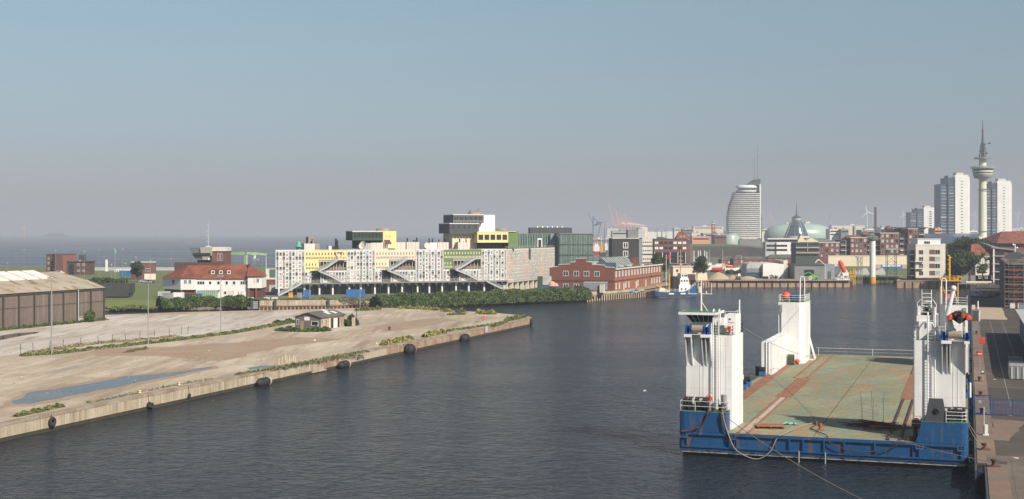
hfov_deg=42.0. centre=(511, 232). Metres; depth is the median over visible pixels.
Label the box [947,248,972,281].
tree
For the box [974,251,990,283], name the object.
tree
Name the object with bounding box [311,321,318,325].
window
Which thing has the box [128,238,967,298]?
land
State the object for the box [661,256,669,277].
tree
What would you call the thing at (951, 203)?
high-rise building
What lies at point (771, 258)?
brick shed
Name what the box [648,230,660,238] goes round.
building
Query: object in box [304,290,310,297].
container
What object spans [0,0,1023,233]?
sky
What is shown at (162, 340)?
grass strip
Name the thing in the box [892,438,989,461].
mooring line
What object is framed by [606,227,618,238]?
building
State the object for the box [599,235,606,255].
moored ship
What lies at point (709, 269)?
boat
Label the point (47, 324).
weeds
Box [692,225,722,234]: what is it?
building
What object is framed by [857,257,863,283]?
steel gantry
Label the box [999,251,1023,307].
scaffolded building
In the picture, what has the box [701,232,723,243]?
building
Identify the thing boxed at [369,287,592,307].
long hedge
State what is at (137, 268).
tree
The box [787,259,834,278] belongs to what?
grey shed
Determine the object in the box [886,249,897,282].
steel gantry
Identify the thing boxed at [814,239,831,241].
building
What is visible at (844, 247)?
apartment house
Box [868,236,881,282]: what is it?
radar column
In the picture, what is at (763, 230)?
building
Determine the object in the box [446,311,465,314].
weeds
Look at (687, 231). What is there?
building
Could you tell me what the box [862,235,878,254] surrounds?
apartment house
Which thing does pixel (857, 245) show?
apartment house
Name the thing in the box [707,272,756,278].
sand heap
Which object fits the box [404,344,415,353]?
dock fender
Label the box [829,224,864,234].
building
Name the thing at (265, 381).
dock fender
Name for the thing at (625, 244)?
window
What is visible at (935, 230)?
building
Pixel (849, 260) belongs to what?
flood wall
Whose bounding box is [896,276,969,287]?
sheet pile quay
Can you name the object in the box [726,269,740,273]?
lawn hedge
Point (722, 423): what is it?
anchor chain
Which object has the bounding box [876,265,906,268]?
fence banner
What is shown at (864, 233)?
red roof house
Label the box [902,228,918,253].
apartment house
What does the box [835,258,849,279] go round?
launching frame
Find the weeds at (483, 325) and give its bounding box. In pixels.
[446,320,507,331]
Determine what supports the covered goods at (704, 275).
on the promenade
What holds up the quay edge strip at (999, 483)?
on the quay ground at (1014, 445)
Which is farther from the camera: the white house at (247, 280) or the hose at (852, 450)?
the white house at (247, 280)
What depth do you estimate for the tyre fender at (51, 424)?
157.81 m
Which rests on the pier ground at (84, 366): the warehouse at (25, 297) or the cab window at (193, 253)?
the warehouse at (25, 297)
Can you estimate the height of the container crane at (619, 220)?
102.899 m
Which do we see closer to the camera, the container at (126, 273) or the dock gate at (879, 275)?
the dock gate at (879, 275)
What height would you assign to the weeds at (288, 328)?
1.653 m
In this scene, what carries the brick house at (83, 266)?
on the dike grass at (160, 274)
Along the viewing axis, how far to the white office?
1001.50 m
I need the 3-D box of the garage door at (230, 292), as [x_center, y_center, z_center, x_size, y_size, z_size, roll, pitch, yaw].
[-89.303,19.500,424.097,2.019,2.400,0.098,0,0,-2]
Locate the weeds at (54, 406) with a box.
[43,402,65,409]
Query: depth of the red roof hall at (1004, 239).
725.46 m
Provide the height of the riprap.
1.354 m
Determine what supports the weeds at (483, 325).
on the pier ground at (84, 366)
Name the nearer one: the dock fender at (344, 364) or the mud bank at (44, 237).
the dock fender at (344, 364)
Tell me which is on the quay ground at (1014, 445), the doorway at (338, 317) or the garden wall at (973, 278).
the garden wall at (973, 278)
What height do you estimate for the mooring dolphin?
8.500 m
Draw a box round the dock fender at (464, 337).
[460,334,469,341]
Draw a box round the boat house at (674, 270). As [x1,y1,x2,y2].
[670,266,695,281]
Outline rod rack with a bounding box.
[860,391,883,418]
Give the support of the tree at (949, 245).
on the land
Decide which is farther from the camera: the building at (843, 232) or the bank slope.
the building at (843, 232)
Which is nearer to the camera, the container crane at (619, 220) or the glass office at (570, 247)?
the glass office at (570, 247)
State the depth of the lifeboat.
586.18 m
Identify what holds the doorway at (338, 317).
in the derelict hut
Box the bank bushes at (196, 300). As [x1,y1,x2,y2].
[156,294,254,308]
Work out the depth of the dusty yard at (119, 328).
299.99 m
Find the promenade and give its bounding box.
[592,277,846,291]
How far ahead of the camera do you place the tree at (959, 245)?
589.46 m
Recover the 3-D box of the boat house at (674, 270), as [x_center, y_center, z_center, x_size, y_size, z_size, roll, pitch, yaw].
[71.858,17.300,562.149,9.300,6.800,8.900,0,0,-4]
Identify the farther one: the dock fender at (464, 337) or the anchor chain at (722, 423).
the dock fender at (464, 337)
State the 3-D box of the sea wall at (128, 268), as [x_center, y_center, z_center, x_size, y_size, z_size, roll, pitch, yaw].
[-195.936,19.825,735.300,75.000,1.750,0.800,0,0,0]
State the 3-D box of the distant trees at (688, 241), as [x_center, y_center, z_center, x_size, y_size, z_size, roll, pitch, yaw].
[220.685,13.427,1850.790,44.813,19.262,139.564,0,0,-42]
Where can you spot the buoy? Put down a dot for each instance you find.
(785, 294)
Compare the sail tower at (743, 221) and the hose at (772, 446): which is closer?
the hose at (772, 446)
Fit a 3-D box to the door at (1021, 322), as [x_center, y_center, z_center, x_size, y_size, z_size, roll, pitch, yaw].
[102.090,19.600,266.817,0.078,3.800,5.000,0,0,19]
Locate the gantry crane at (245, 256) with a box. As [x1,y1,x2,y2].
[231,252,266,268]
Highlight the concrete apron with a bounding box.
[986,455,1023,498]
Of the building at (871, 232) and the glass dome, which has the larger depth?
the glass dome
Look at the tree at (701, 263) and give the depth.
591.72 m
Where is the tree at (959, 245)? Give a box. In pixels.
[946,238,967,263]
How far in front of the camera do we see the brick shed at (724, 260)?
860.32 m
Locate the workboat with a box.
[651,249,695,297]
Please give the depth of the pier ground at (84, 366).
228.36 m
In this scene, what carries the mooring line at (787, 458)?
attached to the transport barge
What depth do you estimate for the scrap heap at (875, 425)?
142.77 m
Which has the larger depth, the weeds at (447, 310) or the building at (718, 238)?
the building at (718, 238)
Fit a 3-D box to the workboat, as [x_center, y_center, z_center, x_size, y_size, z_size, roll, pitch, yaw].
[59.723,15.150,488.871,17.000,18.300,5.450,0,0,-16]
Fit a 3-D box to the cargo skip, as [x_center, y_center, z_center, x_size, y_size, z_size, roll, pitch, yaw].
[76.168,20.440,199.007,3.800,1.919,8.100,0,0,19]
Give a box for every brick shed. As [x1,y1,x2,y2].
[718,256,767,264]
[730,255,746,266]
[764,254,790,263]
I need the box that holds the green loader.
[805,272,817,279]
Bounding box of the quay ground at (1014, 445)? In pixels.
[970,282,1023,498]
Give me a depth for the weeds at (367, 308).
370.04 m
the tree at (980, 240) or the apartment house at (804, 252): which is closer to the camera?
the tree at (980, 240)
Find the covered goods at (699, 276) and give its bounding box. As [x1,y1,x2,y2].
[697,272,702,279]
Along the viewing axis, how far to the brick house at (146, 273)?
591.62 m
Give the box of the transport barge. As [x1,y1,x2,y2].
[678,276,972,469]
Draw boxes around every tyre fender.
[48,414,55,426]
[147,397,153,408]
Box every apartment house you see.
[791,242,818,263]
[819,242,839,263]
[835,240,848,254]
[845,237,866,254]
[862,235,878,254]
[874,233,898,254]
[899,233,906,254]
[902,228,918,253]
[918,229,924,237]
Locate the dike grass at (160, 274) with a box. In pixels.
[0,267,274,281]
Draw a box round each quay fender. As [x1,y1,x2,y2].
[968,454,973,462]
[969,437,973,444]
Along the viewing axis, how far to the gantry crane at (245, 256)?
559.77 m
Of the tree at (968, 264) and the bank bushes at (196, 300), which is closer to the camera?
the bank bushes at (196, 300)
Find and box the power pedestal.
[983,407,988,435]
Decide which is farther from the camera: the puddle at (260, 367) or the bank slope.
the bank slope
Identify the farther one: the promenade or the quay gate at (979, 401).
the promenade
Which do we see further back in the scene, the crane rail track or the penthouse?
the penthouse
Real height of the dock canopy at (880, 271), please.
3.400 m
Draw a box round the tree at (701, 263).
[691,256,709,272]
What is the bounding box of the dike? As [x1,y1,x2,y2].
[690,244,761,257]
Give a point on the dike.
(717, 250)
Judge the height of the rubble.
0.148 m
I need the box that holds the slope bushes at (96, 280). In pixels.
[91,277,127,283]
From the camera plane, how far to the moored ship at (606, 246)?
1547.80 m
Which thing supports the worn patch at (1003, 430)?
on the quay ground at (1014, 445)
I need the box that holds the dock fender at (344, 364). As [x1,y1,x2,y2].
[337,356,350,367]
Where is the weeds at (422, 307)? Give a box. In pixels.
[397,305,440,309]
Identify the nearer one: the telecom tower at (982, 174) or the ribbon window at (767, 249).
the ribbon window at (767, 249)
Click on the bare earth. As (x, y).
(223, 351)
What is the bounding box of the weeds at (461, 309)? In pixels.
[454,307,465,312]
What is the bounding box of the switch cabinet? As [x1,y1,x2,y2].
[972,310,979,320]
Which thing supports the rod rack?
on the transport barge
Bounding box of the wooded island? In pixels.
[43,232,69,236]
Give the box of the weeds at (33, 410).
[12,407,45,416]
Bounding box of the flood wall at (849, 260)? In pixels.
[827,255,906,265]
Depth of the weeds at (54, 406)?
163.10 m
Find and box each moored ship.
[593,242,605,254]
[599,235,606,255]
[604,235,608,252]
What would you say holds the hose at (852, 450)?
on the transport barge
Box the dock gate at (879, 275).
[852,275,901,276]
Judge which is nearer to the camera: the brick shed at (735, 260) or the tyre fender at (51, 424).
the tyre fender at (51, 424)
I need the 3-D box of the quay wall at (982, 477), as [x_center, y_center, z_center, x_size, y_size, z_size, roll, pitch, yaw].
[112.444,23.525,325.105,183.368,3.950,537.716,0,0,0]
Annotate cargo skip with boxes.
[1008,361,1023,378]
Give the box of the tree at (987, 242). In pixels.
[982,238,991,248]
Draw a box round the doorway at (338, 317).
[331,317,338,327]
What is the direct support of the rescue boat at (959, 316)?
hanging from the transport barge
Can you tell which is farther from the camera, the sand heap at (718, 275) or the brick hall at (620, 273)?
the sand heap at (718, 275)
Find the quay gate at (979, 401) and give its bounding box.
[973,394,990,414]
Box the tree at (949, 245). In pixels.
[945,243,956,278]
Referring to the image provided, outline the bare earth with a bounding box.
[91,337,337,359]
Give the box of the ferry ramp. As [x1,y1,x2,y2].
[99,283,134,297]
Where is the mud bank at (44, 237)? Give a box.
[14,237,75,237]
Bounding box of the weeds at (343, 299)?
[259,297,369,300]
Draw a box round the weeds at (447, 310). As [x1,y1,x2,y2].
[440,308,453,311]
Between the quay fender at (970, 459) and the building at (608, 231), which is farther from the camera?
the building at (608, 231)
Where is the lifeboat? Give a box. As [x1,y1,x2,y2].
[838,260,845,272]
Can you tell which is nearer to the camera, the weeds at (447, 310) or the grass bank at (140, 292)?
the weeds at (447, 310)
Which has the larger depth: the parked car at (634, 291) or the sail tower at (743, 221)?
the sail tower at (743, 221)
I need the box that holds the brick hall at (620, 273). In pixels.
[549,256,662,290]
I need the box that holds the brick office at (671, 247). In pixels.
[652,239,687,268]
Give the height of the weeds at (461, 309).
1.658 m
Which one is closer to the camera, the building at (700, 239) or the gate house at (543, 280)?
the gate house at (543, 280)
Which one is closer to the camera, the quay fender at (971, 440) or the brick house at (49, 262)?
the quay fender at (971, 440)
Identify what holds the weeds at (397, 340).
on the pier ground at (84, 366)
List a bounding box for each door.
[228,290,233,295]
[269,285,276,291]
[300,321,303,328]
[536,238,541,246]
[1021,322,1022,340]
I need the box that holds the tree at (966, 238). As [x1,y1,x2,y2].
[961,235,970,274]
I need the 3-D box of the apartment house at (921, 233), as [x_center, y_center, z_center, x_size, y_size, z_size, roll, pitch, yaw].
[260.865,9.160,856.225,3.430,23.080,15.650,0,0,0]
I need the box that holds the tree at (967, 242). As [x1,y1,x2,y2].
[963,238,984,259]
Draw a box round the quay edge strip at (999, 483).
[971,307,1012,498]
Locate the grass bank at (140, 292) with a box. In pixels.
[105,285,164,299]
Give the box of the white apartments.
[907,238,944,278]
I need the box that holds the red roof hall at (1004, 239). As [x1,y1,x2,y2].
[984,231,1023,250]
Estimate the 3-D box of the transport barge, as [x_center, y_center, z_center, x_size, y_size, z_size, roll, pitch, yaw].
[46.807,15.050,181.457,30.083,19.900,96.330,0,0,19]
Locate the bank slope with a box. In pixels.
[105,298,584,310]
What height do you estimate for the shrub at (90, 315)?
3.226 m
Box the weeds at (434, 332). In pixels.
[421,328,446,336]
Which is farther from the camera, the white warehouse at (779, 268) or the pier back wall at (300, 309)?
the white warehouse at (779, 268)
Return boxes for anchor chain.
[681,406,710,431]
[720,408,730,438]
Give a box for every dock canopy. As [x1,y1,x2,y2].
[852,268,869,274]
[876,268,885,274]
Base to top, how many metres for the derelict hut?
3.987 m
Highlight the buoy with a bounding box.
[782,292,789,300]
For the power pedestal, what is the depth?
141.65 m
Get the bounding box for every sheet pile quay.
[585,288,656,301]
[655,280,851,289]
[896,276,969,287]
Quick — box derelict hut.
[294,309,345,328]
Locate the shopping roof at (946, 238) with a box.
[924,233,990,249]
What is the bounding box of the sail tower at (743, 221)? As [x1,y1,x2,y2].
[726,143,760,246]
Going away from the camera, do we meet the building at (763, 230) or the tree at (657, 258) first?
the tree at (657, 258)
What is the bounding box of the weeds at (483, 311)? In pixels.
[475,308,496,314]
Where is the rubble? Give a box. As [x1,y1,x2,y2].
[5,314,474,401]
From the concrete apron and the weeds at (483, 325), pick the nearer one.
the concrete apron
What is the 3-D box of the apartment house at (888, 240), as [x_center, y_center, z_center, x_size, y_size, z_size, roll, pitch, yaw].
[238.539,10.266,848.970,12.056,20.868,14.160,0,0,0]
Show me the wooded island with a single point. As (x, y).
(50, 234)
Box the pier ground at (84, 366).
[0,308,526,421]
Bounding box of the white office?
[762,238,797,256]
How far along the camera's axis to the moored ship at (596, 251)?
1447.80 m
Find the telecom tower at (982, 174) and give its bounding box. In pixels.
[970,119,994,238]
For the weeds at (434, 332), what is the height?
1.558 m
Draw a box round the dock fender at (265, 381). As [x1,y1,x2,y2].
[255,372,271,385]
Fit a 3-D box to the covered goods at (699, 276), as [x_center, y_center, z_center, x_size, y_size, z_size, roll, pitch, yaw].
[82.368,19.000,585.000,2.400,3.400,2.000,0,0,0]
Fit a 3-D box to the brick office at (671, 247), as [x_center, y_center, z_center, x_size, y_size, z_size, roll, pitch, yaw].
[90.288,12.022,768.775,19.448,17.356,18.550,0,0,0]
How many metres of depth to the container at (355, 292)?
426.41 m
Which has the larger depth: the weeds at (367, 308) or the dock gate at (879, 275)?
the dock gate at (879, 275)
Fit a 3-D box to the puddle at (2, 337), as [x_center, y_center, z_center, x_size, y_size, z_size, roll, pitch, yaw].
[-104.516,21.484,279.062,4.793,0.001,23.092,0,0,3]
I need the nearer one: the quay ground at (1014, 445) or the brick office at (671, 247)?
the quay ground at (1014, 445)
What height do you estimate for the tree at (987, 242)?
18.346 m
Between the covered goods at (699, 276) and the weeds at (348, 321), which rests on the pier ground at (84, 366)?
the weeds at (348, 321)
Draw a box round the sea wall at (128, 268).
[95,267,173,269]
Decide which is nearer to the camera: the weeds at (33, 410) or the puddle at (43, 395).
the weeds at (33, 410)
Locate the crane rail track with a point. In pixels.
(1000, 364)
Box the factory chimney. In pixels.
[874,207,876,232]
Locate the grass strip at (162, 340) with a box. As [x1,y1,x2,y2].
[19,320,291,355]
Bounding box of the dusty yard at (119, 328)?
[0,311,369,355]
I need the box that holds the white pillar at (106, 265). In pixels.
[105,260,107,270]
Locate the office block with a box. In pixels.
[609,229,652,263]
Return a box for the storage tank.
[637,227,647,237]
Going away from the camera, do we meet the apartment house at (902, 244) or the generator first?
the generator
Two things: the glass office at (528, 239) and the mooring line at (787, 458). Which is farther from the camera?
the glass office at (528, 239)
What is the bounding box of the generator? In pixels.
[787,354,794,364]
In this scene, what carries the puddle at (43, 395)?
on the wet rim
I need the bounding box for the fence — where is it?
[992,398,1023,415]
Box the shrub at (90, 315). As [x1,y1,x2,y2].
[83,310,96,321]
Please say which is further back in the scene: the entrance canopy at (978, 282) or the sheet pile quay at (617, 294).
the entrance canopy at (978, 282)
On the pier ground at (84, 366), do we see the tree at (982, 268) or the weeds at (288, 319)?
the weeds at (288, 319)
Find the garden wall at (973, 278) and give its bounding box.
[954,275,994,283]
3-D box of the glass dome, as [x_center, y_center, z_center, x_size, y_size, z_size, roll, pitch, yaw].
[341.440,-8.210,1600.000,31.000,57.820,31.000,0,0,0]
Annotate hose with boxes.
[722,406,815,459]
[808,422,908,451]
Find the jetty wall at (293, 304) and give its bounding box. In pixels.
[251,299,373,309]
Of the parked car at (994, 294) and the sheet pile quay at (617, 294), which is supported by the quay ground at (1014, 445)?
the parked car at (994, 294)
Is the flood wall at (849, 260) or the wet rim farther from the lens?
the flood wall at (849, 260)
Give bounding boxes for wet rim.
[3,366,218,406]
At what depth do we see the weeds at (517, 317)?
330.73 m
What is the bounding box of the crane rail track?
[990,322,1010,406]
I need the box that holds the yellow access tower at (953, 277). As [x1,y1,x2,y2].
[938,255,962,301]
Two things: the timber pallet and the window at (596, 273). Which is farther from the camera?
the window at (596, 273)
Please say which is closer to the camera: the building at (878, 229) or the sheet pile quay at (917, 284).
the sheet pile quay at (917, 284)
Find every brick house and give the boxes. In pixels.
[46,254,53,271]
[54,254,75,271]
[65,255,95,274]
[131,261,155,279]
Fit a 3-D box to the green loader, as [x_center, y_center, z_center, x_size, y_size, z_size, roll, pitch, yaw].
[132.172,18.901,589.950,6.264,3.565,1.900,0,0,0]
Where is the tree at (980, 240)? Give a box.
[975,238,984,246]
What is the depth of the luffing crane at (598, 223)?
1899.21 m
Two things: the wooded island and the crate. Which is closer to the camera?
the crate
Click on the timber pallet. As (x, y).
(771, 425)
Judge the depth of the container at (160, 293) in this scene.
415.11 m
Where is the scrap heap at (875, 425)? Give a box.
[841,419,912,430]
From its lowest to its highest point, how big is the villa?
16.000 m
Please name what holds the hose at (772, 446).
hanging from the transport barge
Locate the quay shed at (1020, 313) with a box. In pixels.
[1015,309,1023,342]
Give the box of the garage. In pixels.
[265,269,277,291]
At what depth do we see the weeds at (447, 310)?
363.67 m
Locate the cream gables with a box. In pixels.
[797,234,817,241]
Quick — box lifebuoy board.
[980,337,984,348]
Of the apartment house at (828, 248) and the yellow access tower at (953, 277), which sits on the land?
the apartment house at (828, 248)
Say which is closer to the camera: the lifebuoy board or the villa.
the lifebuoy board
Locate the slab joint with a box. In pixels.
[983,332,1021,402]
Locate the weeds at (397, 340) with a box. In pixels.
[379,335,413,344]
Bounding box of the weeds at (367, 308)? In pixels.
[354,305,380,310]
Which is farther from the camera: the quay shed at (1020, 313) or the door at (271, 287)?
the door at (271, 287)
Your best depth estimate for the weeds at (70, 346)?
257.40 m
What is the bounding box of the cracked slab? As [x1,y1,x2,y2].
[374,318,456,331]
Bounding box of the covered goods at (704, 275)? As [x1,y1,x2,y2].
[702,272,707,279]
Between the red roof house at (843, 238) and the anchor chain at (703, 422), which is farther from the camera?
the red roof house at (843, 238)
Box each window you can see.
[193,253,210,254]
[197,281,204,284]
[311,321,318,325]
[594,271,599,276]
[623,242,627,247]
[767,245,786,246]
[767,249,786,250]
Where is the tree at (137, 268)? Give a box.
[129,261,145,281]
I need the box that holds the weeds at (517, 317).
[504,313,527,320]
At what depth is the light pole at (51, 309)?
235.59 m
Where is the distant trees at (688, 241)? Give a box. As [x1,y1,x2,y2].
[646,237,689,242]
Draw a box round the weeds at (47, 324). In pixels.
[0,317,108,330]
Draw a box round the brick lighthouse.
[711,220,715,243]
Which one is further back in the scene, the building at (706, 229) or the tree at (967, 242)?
the building at (706, 229)
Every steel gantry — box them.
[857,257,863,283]
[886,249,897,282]
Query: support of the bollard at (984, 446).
on the quay edge strip at (999, 483)
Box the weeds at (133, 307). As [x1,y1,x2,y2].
[105,305,161,309]
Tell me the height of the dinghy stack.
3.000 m
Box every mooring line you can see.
[712,406,860,498]
[743,327,807,355]
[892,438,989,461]
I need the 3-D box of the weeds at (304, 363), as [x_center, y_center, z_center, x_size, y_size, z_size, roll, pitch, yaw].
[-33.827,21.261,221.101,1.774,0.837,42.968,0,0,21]
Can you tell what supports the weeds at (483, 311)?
on the pier ground at (84, 366)
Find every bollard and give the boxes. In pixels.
[977,443,990,449]
[986,459,1000,466]
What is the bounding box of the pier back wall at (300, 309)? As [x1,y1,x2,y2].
[112,308,528,316]
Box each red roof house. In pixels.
[674,231,690,263]
[841,235,860,239]
[859,231,870,236]
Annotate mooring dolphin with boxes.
[849,269,855,284]
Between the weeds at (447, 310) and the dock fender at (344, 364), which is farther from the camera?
the weeds at (447, 310)
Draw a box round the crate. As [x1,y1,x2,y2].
[1008,356,1022,360]
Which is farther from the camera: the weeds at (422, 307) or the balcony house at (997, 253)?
the balcony house at (997, 253)
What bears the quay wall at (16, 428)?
on the pier ground at (84, 366)
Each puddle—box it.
[0,332,37,339]
[11,367,212,403]
[248,365,278,368]
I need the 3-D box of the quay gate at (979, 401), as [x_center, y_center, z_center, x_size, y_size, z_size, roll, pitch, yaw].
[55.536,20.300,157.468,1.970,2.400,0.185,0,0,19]
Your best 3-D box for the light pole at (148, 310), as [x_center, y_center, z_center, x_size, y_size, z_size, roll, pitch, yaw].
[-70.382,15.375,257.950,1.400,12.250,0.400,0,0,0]
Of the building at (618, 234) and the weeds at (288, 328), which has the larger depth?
the building at (618, 234)
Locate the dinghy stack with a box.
[253,299,260,309]
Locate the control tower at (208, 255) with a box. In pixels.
[174,222,230,270]
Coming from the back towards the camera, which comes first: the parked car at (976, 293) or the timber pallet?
the parked car at (976, 293)
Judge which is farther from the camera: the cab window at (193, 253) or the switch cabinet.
the cab window at (193, 253)
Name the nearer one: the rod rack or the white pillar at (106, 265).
the rod rack
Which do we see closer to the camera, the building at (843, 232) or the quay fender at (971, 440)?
the quay fender at (971, 440)
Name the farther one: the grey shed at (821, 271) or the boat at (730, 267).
the boat at (730, 267)
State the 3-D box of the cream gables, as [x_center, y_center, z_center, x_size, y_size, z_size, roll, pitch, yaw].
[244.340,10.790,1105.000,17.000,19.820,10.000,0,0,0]
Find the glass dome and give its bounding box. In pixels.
[784,202,809,239]
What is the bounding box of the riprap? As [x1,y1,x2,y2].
[105,299,584,310]
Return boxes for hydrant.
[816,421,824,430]
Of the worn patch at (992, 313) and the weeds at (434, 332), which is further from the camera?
the worn patch at (992, 313)
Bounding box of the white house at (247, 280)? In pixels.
[163,264,266,297]
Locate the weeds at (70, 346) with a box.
[25,335,177,353]
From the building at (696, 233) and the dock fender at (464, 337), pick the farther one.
the building at (696, 233)
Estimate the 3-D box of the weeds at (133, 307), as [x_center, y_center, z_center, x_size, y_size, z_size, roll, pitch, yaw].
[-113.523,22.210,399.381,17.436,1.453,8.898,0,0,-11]
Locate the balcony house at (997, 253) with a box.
[979,242,1013,281]
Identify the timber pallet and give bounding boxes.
[754,423,784,428]
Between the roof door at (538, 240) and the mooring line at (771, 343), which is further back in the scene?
the roof door at (538, 240)
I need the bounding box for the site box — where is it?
[1019,303,1023,308]
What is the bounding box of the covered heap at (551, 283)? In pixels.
[548,281,558,285]
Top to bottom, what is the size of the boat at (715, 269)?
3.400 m
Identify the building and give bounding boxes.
[275,208,554,295]
[594,237,608,246]
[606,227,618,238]
[611,230,625,237]
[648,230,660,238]
[661,230,672,238]
[673,227,682,238]
[681,227,692,239]
[690,231,699,235]
[690,235,709,243]
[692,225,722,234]
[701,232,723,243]
[712,233,725,243]
[759,227,766,241]
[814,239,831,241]
[826,227,838,241]
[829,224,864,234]
[839,228,848,239]
[856,228,874,234]
[876,227,884,232]
[928,227,941,232]
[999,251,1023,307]
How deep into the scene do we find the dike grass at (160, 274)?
697.48 m
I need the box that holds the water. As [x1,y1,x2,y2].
[0,234,984,498]
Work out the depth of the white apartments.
585.00 m
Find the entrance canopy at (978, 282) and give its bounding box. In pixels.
[965,281,991,286]
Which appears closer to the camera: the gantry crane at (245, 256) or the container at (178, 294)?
the container at (178, 294)
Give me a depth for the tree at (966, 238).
598.73 m
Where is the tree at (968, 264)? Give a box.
[955,251,979,280]
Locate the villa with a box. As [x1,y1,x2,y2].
[965,244,990,280]
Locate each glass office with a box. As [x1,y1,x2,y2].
[518,226,571,247]
[554,233,592,265]
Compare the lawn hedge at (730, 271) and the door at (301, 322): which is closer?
the door at (301, 322)
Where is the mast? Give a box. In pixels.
[760,214,762,246]
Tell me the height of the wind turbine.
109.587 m
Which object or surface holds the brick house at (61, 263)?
on the dike grass at (160, 274)
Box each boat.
[692,265,712,271]
[710,265,722,271]
[724,266,739,271]
[948,310,970,323]
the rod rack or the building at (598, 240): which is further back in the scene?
the building at (598, 240)
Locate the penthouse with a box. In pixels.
[881,227,927,232]
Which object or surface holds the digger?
on the promenade
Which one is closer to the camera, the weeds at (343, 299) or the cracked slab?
the cracked slab
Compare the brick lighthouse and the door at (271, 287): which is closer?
the door at (271, 287)
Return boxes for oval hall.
[764,222,828,241]
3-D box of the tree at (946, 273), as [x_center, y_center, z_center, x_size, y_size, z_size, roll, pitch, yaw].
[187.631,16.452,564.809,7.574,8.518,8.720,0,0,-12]
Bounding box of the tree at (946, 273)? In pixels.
[945,267,957,281]
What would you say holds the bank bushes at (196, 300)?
on the bank slope
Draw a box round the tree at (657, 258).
[650,253,665,270]
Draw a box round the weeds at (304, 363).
[234,350,369,374]
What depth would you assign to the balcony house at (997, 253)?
560.00 m
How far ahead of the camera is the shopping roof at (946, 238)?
1151.51 m
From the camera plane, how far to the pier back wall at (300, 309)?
364.70 m
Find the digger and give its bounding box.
[729,273,740,279]
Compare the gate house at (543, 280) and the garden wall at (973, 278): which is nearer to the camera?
the gate house at (543, 280)
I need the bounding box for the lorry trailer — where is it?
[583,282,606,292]
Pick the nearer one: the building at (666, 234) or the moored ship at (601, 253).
the moored ship at (601, 253)
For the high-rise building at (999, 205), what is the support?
on the land
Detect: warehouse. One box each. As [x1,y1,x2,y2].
[0,270,105,328]
[741,260,787,277]
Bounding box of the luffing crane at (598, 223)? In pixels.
[588,213,602,242]
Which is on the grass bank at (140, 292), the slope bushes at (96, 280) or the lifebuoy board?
the slope bushes at (96, 280)
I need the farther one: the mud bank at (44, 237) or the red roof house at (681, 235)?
the mud bank at (44, 237)
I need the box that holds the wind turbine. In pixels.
[862,205,872,227]
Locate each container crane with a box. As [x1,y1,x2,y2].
[609,205,627,229]
[615,208,632,229]
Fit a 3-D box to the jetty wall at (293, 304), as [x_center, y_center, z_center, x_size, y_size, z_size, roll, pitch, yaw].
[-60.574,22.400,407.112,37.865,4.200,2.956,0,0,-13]
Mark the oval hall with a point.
(816, 231)
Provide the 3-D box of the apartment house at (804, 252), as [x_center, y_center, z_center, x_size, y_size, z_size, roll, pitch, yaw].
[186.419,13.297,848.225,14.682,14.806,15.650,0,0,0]
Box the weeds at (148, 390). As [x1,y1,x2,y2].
[86,378,212,402]
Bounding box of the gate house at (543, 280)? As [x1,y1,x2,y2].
[537,276,550,288]
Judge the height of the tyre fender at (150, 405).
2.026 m
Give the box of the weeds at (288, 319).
[272,318,294,322]
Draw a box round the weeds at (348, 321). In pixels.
[344,314,358,325]
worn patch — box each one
[978,307,1006,319]
[989,419,1023,440]
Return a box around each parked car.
[629,289,639,293]
[971,290,982,296]
[991,292,998,296]
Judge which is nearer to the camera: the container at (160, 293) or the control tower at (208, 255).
the container at (160, 293)
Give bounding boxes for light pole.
[47,277,55,354]
[144,281,151,343]
[217,275,223,330]
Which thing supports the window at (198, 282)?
in the white house at (247, 280)
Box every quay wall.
[0,317,531,441]
[970,287,988,498]
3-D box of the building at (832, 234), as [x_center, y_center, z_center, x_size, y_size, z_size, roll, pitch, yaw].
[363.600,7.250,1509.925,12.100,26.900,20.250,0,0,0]
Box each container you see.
[119,271,130,275]
[158,291,170,295]
[162,293,173,298]
[173,292,183,297]
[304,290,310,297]
[346,289,364,296]
[599,284,605,292]
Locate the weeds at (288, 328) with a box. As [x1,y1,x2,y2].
[274,325,330,331]
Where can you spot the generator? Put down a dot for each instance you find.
(790, 359)
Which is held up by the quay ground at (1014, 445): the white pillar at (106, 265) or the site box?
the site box
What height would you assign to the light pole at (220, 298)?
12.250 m
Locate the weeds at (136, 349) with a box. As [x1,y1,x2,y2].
[122,346,146,352]
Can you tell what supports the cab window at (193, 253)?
in the control tower at (208, 255)
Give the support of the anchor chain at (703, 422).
hanging from the transport barge
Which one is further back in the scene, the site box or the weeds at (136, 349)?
the site box

